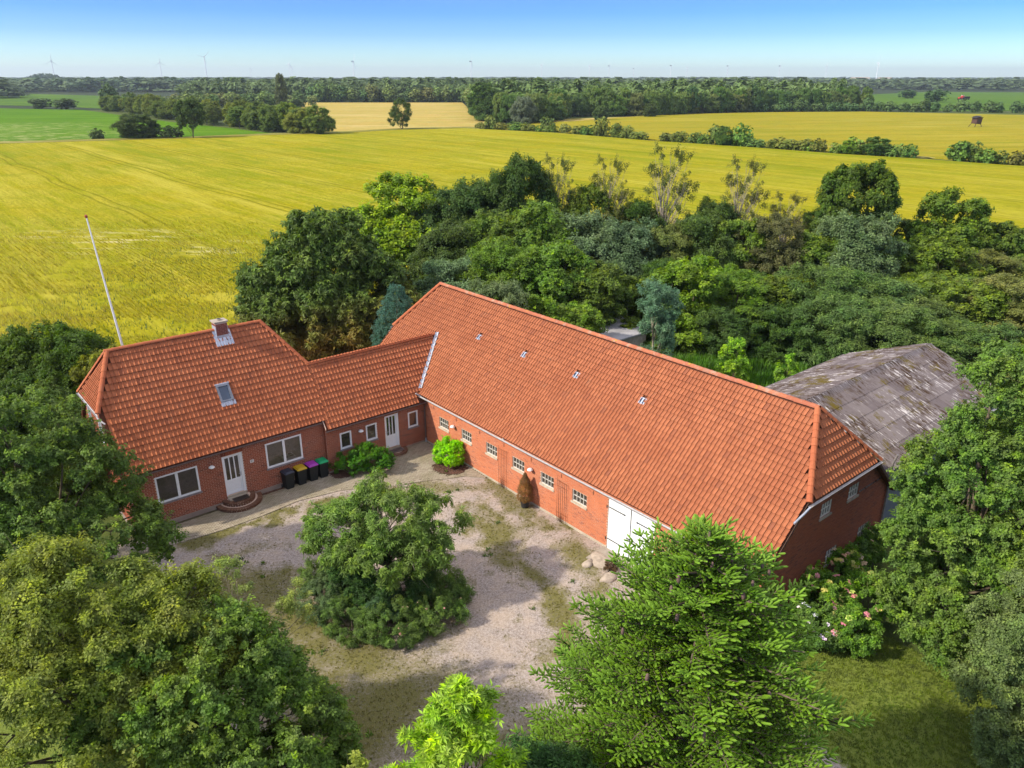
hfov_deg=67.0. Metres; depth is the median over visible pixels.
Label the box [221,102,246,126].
copse tree
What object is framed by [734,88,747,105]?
woodland tree
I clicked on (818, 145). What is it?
hedge bush
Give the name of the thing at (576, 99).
woodland tree
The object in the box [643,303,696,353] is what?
grove tree
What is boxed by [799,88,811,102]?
woodland tree
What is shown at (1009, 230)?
grove tree
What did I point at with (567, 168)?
sparse tree
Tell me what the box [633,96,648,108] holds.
woodland tree
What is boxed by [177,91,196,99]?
field tree
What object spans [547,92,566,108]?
woodland tree
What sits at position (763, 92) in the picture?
woodland tree
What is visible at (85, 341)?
hedge tree
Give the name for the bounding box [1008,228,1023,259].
grove tree
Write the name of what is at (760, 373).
nettle patch
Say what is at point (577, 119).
dry grass strip
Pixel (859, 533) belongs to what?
window
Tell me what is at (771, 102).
woodland tree
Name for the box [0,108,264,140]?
green crop field
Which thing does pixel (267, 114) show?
copse tree
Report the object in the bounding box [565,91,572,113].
woodland tree
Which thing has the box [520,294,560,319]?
grove tree
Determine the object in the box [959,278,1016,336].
grove tree
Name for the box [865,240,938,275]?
grove tree
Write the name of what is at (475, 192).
grove tree
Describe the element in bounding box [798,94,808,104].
woodland tree
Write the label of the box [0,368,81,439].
hedge tree
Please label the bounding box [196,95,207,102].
field tree
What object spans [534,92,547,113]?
woodland tree
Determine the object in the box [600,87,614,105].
woodland tree
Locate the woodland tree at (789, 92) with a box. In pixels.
[784,90,797,110]
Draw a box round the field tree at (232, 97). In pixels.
[222,92,241,104]
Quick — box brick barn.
[379,282,898,613]
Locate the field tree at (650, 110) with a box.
[642,103,656,116]
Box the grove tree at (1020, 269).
[986,256,1023,302]
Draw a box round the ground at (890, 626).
[0,104,1023,705]
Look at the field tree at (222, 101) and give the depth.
594.25 m
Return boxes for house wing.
[306,332,438,473]
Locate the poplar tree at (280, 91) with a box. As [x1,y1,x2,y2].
[274,73,287,103]
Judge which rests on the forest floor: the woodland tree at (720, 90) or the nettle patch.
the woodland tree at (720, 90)
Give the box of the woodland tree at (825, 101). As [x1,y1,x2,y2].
[813,89,829,107]
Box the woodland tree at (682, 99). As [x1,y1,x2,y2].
[673,93,687,113]
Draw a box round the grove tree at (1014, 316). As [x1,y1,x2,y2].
[951,273,1023,342]
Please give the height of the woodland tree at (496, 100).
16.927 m
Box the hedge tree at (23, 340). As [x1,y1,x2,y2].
[0,318,83,381]
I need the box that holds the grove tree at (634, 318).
[602,273,650,339]
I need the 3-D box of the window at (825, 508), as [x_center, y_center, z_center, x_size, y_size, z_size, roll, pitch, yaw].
[12.881,5.144,31.795,0.960,0.760,0.160,-17,27,-37]
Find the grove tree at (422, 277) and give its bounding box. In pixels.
[419,254,482,284]
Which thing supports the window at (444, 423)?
in the brick barn
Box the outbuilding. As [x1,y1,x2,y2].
[581,316,648,346]
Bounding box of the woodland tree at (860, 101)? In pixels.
[853,93,869,110]
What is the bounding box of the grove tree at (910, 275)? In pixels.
[885,272,921,282]
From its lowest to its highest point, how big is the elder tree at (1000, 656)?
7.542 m
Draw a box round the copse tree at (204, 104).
[194,102,216,124]
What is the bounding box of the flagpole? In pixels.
[84,215,123,345]
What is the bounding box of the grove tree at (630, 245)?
[586,215,666,279]
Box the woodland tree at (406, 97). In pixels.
[401,87,412,101]
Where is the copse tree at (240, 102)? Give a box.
[226,99,250,126]
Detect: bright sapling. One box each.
[714,336,752,381]
[772,353,799,381]
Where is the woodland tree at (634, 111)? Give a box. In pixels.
[626,92,644,115]
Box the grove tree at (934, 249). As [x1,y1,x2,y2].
[895,232,996,279]
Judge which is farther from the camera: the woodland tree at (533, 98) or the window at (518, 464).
the woodland tree at (533, 98)
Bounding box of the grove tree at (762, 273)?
[726,266,782,303]
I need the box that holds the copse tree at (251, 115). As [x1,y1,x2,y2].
[245,101,271,128]
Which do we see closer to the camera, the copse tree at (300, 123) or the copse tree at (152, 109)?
the copse tree at (300, 123)
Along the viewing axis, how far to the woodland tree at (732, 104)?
493.97 m
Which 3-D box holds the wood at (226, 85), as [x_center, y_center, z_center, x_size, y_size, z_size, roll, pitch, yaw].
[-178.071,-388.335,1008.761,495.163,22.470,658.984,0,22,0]
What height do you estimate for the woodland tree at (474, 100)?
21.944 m
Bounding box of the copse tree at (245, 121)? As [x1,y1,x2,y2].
[240,103,259,129]
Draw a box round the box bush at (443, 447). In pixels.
[431,435,464,467]
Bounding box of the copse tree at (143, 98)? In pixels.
[141,94,158,115]
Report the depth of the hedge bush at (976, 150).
202.06 m
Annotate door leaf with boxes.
[605,498,630,556]
[629,510,654,569]
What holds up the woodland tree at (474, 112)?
on the ground at (890, 626)
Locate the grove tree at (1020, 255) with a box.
[1014,252,1023,263]
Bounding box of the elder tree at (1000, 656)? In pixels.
[941,567,1023,767]
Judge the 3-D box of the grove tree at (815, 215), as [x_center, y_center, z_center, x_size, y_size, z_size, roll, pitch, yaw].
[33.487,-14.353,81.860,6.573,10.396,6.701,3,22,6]
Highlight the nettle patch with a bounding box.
[658,350,821,386]
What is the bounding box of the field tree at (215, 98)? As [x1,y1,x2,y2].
[208,94,220,104]
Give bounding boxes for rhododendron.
[318,544,439,613]
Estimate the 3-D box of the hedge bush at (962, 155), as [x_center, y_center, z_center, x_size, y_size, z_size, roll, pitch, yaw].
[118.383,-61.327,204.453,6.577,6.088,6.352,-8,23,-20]
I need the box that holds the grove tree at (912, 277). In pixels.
[906,273,949,281]
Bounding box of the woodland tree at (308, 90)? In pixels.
[304,86,316,100]
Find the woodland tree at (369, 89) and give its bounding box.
[365,84,379,101]
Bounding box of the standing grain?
[0,216,377,346]
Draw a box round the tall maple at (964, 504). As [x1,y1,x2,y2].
[868,334,1023,679]
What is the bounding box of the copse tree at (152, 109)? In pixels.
[145,100,166,118]
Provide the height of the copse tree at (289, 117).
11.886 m
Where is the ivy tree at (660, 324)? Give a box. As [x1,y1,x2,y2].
[636,277,685,356]
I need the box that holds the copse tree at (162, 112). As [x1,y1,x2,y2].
[156,101,175,118]
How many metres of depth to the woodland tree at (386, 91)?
706.96 m
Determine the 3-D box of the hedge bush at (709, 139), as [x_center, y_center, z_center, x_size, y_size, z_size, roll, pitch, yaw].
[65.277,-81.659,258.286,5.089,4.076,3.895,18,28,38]
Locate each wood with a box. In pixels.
[11,76,279,91]
[173,77,567,101]
[483,77,847,115]
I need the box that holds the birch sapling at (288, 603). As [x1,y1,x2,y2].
[207,554,317,636]
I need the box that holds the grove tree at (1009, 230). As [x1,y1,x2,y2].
[951,220,1023,258]
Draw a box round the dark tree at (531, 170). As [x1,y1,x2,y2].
[483,150,563,237]
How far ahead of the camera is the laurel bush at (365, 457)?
43.17 m
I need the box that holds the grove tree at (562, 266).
[536,265,566,298]
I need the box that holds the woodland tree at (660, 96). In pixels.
[649,90,663,114]
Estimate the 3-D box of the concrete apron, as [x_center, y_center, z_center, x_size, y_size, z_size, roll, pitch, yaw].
[5.080,8.521,34.910,1.630,0.070,4.200,-17,27,-37]
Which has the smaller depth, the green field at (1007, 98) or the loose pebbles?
the loose pebbles
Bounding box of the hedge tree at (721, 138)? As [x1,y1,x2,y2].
[713,125,733,144]
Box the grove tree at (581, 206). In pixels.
[561,182,615,232]
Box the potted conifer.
[516,472,533,507]
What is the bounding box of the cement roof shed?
[765,343,996,521]
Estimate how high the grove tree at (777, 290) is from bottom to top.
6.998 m
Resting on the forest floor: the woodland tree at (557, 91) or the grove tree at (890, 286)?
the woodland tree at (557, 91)
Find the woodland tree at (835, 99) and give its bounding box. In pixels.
[827,90,842,104]
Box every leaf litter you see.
[262,487,283,495]
[329,466,351,478]
[431,461,468,473]
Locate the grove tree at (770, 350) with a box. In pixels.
[737,298,817,368]
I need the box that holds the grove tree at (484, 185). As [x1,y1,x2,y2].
[471,168,527,231]
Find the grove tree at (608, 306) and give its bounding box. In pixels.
[553,256,640,326]
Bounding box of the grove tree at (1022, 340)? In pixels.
[993,337,1023,362]
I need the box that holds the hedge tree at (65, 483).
[27,424,107,516]
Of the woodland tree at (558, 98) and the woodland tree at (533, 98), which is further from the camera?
the woodland tree at (558, 98)
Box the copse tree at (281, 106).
[275,101,296,119]
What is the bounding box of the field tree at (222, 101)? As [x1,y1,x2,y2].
[215,92,227,106]
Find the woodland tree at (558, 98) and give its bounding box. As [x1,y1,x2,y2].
[549,95,564,103]
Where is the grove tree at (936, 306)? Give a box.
[869,279,972,321]
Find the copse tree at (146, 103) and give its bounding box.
[141,93,160,114]
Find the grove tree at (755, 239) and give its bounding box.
[699,217,775,271]
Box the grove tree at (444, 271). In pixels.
[413,255,498,300]
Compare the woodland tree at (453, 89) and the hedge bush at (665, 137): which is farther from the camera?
the woodland tree at (453, 89)
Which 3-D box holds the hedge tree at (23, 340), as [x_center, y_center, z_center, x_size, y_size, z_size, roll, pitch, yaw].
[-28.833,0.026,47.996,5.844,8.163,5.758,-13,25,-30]
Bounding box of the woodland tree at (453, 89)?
[443,84,456,101]
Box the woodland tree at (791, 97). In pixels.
[783,94,793,103]
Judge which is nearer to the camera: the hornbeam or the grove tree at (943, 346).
the hornbeam
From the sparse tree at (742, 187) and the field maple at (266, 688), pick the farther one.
the sparse tree at (742, 187)
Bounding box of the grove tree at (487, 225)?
[453,208,534,273]
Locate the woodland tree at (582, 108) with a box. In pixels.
[571,91,588,116]
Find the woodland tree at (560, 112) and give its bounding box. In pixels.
[547,100,568,120]
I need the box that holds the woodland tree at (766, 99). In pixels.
[763,94,770,106]
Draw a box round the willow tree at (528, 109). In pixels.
[509,96,538,123]
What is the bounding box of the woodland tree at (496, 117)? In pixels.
[493,91,505,121]
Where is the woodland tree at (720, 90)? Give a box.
[713,86,727,112]
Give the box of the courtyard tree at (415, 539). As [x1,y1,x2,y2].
[295,466,477,590]
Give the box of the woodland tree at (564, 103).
[546,95,567,119]
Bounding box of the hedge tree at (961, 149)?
[944,141,975,160]
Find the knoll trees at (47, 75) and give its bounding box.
[24,73,65,78]
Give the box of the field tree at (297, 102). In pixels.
[291,99,303,106]
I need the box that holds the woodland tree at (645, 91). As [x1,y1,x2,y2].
[644,88,656,109]
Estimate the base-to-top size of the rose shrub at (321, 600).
1.759 m
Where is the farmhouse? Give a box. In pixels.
[76,318,327,534]
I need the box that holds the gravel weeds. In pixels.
[239,469,602,737]
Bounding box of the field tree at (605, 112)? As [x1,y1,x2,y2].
[592,105,610,119]
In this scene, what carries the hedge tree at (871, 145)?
on the ground at (890, 626)
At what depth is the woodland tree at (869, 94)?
528.97 m
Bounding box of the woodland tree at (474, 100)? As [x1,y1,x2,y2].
[466,82,498,120]
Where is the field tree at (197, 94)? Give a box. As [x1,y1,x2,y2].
[194,91,206,97]
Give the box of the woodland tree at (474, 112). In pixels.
[468,103,492,120]
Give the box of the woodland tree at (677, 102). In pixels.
[672,93,681,113]
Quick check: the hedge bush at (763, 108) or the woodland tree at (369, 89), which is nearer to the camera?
the hedge bush at (763, 108)
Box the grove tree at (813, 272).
[760,258,882,349]
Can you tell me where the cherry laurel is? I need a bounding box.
[381,672,530,767]
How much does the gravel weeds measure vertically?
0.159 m
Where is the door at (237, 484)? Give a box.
[221,452,246,495]
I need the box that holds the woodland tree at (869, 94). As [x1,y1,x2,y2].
[860,86,874,102]
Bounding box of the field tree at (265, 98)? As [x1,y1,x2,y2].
[253,90,273,105]
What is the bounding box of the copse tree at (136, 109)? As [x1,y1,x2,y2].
[132,101,142,112]
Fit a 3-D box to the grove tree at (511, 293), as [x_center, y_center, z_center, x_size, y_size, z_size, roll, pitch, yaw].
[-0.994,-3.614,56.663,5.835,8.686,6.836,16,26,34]
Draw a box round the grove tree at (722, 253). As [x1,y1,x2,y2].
[655,208,744,302]
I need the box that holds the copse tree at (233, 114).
[225,105,243,127]
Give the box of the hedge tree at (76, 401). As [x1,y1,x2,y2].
[48,392,81,461]
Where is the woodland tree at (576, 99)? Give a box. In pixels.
[571,95,581,109]
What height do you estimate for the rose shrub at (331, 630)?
1.884 m
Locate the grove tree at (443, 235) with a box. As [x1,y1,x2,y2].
[405,214,503,295]
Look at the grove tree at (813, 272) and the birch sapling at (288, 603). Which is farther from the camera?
the grove tree at (813, 272)
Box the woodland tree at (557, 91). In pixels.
[552,88,566,102]
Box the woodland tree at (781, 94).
[768,89,786,110]
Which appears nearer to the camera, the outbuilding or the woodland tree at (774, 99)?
the outbuilding
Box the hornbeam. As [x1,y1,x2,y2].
[0,530,251,767]
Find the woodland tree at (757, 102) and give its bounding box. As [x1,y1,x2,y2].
[746,84,763,108]
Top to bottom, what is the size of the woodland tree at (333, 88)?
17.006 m
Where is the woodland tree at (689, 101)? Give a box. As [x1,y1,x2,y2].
[680,91,691,113]
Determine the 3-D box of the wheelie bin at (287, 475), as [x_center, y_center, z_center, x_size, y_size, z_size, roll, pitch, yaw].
[-12.167,5.148,41.997,0.580,1.062,0.753,-19,28,-39]
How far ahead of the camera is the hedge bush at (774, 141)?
242.00 m
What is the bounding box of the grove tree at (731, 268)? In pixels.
[709,263,753,308]
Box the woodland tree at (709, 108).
[698,97,718,112]
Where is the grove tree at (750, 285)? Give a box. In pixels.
[690,269,786,350]
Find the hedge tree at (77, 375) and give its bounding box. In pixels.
[69,344,117,392]
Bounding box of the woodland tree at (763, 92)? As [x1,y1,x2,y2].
[751,86,766,111]
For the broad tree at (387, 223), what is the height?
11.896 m
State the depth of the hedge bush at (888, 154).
218.04 m
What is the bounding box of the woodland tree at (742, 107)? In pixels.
[732,94,746,112]
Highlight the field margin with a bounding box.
[0,126,479,143]
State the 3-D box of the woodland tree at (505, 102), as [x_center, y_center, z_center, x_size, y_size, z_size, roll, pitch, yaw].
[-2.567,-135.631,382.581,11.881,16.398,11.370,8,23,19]
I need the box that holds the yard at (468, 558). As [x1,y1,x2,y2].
[0,476,1023,767]
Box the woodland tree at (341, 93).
[333,85,347,101]
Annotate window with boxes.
[154,466,202,504]
[265,434,304,470]
[339,430,353,450]
[365,423,378,442]
[408,410,418,429]
[438,417,448,432]
[461,429,471,445]
[485,443,497,459]
[511,457,523,474]
[539,472,553,491]
[571,489,586,509]
[819,499,831,521]
[823,545,835,567]
[846,482,858,503]
[857,523,865,542]
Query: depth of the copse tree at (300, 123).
303.79 m
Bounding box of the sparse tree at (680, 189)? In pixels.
[643,141,699,227]
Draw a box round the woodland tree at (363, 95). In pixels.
[359,89,370,101]
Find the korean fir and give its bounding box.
[509,513,874,767]
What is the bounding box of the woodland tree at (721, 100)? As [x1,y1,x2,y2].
[716,92,724,112]
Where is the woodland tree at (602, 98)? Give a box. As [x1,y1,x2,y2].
[588,88,607,115]
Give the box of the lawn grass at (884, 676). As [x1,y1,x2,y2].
[780,601,1023,767]
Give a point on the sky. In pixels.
(84, 38)
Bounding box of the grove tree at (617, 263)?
[585,256,632,313]
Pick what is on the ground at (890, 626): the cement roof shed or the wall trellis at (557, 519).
the cement roof shed
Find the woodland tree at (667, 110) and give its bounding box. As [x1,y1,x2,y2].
[661,96,677,114]
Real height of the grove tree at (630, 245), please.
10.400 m
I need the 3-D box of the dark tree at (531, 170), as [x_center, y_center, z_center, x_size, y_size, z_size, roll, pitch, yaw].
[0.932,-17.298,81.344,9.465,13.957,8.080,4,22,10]
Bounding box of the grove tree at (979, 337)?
[928,319,1023,368]
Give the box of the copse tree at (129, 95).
[120,92,135,109]
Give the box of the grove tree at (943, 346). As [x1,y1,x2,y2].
[870,316,991,366]
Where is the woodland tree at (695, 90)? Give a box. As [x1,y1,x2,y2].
[684,86,700,113]
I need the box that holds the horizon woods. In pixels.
[7,76,1023,79]
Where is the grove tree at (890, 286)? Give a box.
[808,267,930,346]
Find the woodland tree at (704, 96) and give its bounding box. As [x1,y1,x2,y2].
[699,91,710,110]
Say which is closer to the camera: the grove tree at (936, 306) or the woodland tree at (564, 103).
the grove tree at (936, 306)
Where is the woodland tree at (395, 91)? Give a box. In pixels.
[386,88,398,101]
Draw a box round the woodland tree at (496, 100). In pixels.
[492,91,509,114]
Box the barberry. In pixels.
[603,561,618,571]
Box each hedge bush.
[478,123,491,128]
[484,114,496,128]
[493,122,508,129]
[507,121,520,130]
[510,123,520,130]
[519,122,531,130]
[521,124,535,131]
[535,125,541,131]
[539,116,555,131]
[542,125,552,131]
[546,125,559,132]
[559,124,571,133]
[571,126,579,133]
[576,125,588,134]
[579,125,593,135]
[593,116,610,136]
[609,122,622,137]
[620,125,633,138]
[630,131,648,139]
[659,132,672,141]
[669,131,682,142]
[672,131,687,142]
[687,131,702,142]
[694,135,706,143]
[701,133,714,144]
[706,123,726,144]
[730,122,753,146]
[743,137,765,147]
[756,103,768,111]
[765,138,778,148]
[770,103,781,111]
[775,137,794,148]
[776,99,789,111]
[778,139,799,150]
[789,98,802,111]
[795,138,811,150]
[799,100,810,111]
[800,141,819,151]
[809,103,825,111]
[809,138,827,151]
[825,102,835,111]
[829,142,842,153]
[832,102,841,111]
[840,103,853,110]
[848,136,865,154]
[851,103,862,110]
[855,142,866,154]
[861,97,873,110]
[864,141,880,155]
[869,101,886,110]
[883,101,897,111]
[884,147,898,156]
[890,143,909,157]
[898,102,910,111]
[900,143,918,157]
[908,103,921,111]
[919,99,930,111]
[928,101,940,111]
[941,104,955,111]
[945,141,971,161]
[953,99,970,111]
[967,140,983,162]
[968,100,981,111]
[974,148,997,163]
[982,100,998,112]
[989,149,1009,164]
[990,102,1004,112]
[1007,149,1023,165]
[1009,101,1023,112]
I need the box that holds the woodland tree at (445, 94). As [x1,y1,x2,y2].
[441,86,455,101]
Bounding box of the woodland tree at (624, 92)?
[614,87,633,113]
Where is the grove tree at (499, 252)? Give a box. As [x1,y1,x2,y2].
[451,235,544,301]
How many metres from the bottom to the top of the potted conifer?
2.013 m
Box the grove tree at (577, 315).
[552,300,608,333]
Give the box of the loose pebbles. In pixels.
[158,477,616,765]
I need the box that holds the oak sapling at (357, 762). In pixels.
[342,750,370,767]
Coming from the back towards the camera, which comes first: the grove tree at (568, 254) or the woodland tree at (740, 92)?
the woodland tree at (740, 92)
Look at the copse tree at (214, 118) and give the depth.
360.52 m
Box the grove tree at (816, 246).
[772,229,852,271]
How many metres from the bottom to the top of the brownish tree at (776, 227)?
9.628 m
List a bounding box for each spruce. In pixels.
[370,283,412,345]
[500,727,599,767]
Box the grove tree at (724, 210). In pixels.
[683,193,741,253]
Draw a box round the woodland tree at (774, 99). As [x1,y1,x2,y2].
[765,90,776,110]
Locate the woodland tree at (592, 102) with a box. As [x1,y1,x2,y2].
[583,85,600,113]
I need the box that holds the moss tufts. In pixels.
[177,470,617,765]
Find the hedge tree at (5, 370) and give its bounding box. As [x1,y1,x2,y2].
[0,338,31,434]
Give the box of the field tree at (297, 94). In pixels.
[292,89,306,106]
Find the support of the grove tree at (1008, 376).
on the ground at (890, 626)
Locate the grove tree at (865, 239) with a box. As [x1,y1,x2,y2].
[810,209,910,278]
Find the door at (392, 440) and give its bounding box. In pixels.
[384,413,399,447]
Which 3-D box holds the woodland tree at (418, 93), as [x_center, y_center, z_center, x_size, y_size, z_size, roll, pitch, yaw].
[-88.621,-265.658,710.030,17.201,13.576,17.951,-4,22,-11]
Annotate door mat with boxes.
[232,494,249,501]
[390,447,403,452]
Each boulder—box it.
[581,559,592,567]
[591,551,609,568]
[599,570,617,582]
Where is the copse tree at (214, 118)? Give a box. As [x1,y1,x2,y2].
[203,104,223,124]
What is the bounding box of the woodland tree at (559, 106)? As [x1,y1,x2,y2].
[550,100,567,119]
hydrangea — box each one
[787,601,848,653]
[791,560,826,603]
[793,570,862,611]
[817,601,885,659]
[822,541,875,590]
[836,568,902,622]
[853,522,888,565]
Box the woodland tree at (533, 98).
[525,92,539,122]
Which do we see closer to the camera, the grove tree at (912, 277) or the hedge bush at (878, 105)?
the grove tree at (912, 277)
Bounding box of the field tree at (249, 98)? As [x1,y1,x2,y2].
[243,92,258,102]
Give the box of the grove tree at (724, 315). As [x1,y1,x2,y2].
[686,301,755,357]
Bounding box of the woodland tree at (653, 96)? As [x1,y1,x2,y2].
[643,90,660,113]
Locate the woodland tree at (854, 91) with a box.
[845,85,860,102]
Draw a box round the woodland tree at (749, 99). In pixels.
[741,87,756,111]
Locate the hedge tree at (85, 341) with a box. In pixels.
[30,320,116,430]
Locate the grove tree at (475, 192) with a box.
[436,174,505,251]
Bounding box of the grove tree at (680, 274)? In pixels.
[650,251,732,356]
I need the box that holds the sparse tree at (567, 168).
[539,152,581,215]
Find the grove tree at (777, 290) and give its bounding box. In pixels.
[740,273,817,352]
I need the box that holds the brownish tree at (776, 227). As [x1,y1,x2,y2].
[731,212,809,276]
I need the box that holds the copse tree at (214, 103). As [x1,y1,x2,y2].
[201,98,224,121]
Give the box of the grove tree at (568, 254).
[502,239,596,310]
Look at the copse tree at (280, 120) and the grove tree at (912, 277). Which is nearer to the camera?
the grove tree at (912, 277)
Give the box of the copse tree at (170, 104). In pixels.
[165,99,179,116]
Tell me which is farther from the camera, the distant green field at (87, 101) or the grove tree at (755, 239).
the distant green field at (87, 101)
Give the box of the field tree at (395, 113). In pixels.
[386,97,412,128]
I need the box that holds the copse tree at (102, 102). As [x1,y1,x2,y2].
[97,95,117,111]
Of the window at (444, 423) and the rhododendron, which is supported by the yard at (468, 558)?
the rhododendron
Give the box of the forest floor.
[0,87,1023,123]
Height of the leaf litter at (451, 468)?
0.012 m
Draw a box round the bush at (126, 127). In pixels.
[108,112,160,138]
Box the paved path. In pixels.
[106,441,486,557]
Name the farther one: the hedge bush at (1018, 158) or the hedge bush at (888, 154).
the hedge bush at (888, 154)
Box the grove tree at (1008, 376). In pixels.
[990,373,1023,412]
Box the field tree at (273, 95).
[262,91,275,105]
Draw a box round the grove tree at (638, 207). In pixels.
[611,196,669,230]
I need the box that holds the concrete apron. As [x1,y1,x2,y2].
[586,546,648,594]
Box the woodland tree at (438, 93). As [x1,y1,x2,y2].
[430,85,442,101]
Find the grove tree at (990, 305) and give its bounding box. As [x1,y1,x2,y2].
[901,272,1013,332]
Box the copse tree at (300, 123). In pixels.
[289,107,308,130]
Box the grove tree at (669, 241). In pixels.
[634,223,708,276]
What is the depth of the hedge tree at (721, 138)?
250.58 m
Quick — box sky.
[0,0,1023,77]
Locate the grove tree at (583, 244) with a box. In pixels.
[544,207,622,261]
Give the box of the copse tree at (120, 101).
[118,97,127,112]
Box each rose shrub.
[293,569,350,627]
[296,554,337,596]
[317,591,387,648]
[353,585,424,630]
[355,592,426,649]
[406,582,472,637]
[415,567,477,606]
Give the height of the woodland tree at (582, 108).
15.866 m
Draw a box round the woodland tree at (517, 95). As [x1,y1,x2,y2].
[511,92,525,115]
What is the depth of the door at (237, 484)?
40.33 m
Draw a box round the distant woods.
[0,76,1023,96]
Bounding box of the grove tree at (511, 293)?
[466,276,531,309]
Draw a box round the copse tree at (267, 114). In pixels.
[258,104,284,131]
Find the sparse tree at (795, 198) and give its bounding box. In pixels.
[765,190,810,251]
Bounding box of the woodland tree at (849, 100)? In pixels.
[839,94,852,110]
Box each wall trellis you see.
[498,445,506,489]
[556,477,566,524]
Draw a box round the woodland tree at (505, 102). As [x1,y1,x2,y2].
[497,93,516,122]
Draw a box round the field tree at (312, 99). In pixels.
[306,95,317,104]
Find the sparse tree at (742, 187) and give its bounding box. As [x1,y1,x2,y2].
[719,154,770,220]
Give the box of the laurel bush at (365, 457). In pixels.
[328,441,396,475]
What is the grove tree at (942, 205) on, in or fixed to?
on the ground at (890, 626)
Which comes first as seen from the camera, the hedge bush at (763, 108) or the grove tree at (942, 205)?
the grove tree at (942, 205)
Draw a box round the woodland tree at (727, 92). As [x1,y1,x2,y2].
[714,86,731,112]
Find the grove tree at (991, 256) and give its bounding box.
[937,248,1023,301]
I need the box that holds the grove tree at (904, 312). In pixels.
[814,293,949,360]
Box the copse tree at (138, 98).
[135,95,141,108]
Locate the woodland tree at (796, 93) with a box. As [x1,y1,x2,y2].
[792,91,803,104]
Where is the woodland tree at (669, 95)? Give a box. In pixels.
[662,89,673,108]
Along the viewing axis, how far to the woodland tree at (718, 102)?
486.74 m
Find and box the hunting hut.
[968,116,983,126]
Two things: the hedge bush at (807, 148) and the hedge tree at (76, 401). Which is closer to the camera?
the hedge tree at (76, 401)
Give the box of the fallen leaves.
[264,462,467,494]
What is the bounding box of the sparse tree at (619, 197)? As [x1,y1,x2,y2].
[589,153,635,227]
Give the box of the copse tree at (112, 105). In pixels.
[107,95,123,111]
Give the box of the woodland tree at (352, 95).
[345,88,360,101]
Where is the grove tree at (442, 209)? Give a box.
[402,182,475,277]
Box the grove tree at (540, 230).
[508,198,579,255]
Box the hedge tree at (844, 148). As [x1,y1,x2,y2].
[838,140,860,153]
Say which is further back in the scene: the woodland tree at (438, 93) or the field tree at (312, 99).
the woodland tree at (438, 93)
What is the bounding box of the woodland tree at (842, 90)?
[836,86,848,103]
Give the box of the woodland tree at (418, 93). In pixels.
[406,87,422,101]
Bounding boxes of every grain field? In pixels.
[0,128,1023,345]
[302,102,484,130]
[505,112,1023,164]
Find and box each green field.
[0,94,122,108]
[873,92,1023,110]
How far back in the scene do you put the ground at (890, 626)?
37.90 m
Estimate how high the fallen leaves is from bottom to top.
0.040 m
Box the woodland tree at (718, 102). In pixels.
[706,93,720,111]
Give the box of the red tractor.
[957,95,969,99]
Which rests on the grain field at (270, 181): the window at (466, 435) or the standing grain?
the standing grain
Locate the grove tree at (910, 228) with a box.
[884,218,936,264]
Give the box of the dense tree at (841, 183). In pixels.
[814,158,902,228]
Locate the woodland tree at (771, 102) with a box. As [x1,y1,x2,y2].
[765,88,777,111]
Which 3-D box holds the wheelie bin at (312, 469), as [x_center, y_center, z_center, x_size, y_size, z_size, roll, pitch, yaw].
[-11.087,4.814,42.839,0.580,1.062,0.753,-18,28,-38]
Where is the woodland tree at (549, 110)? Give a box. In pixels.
[532,96,554,121]
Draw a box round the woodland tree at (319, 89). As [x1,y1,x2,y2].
[311,83,328,101]
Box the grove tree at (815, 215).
[799,202,849,232]
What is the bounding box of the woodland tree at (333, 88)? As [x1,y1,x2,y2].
[328,83,339,101]
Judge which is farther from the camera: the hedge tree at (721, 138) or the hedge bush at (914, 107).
the hedge bush at (914, 107)
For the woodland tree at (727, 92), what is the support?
on the forest floor
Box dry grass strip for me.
[554,116,640,121]
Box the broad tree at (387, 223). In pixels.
[348,171,449,280]
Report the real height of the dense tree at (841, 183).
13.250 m
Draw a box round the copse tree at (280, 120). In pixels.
[275,110,298,130]
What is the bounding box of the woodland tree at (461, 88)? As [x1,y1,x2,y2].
[455,84,466,101]
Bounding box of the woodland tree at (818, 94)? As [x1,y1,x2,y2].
[809,88,822,110]
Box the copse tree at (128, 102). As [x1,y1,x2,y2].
[124,97,142,113]
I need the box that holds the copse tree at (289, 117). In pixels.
[281,106,312,133]
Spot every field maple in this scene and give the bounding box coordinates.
[0,381,188,594]
[50,586,368,767]
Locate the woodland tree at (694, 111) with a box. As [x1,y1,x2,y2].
[688,91,701,113]
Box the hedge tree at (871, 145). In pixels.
[860,136,892,155]
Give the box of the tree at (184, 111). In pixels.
[171,98,207,137]
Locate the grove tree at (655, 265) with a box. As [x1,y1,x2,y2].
[636,256,690,309]
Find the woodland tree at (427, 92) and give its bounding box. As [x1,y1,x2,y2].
[421,87,435,101]
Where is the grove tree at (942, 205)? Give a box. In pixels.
[904,185,1005,257]
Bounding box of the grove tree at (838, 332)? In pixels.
[767,291,900,368]
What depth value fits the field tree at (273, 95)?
572.40 m
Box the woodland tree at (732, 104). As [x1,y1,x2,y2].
[724,94,737,112]
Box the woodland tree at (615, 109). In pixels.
[601,94,628,115]
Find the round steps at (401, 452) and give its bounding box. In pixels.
[388,446,407,456]
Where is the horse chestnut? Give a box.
[229,205,419,360]
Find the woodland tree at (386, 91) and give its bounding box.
[381,84,395,101]
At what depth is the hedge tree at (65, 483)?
39.02 m
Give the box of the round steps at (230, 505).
[216,490,262,512]
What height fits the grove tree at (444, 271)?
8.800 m
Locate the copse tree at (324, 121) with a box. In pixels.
[301,104,335,133]
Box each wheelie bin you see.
[280,468,294,489]
[293,464,306,484]
[304,460,318,481]
[315,457,328,477]
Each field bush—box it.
[27,98,52,108]
[51,98,78,109]
[88,128,105,138]
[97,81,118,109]
[157,125,183,137]
[897,89,916,97]
[924,89,951,101]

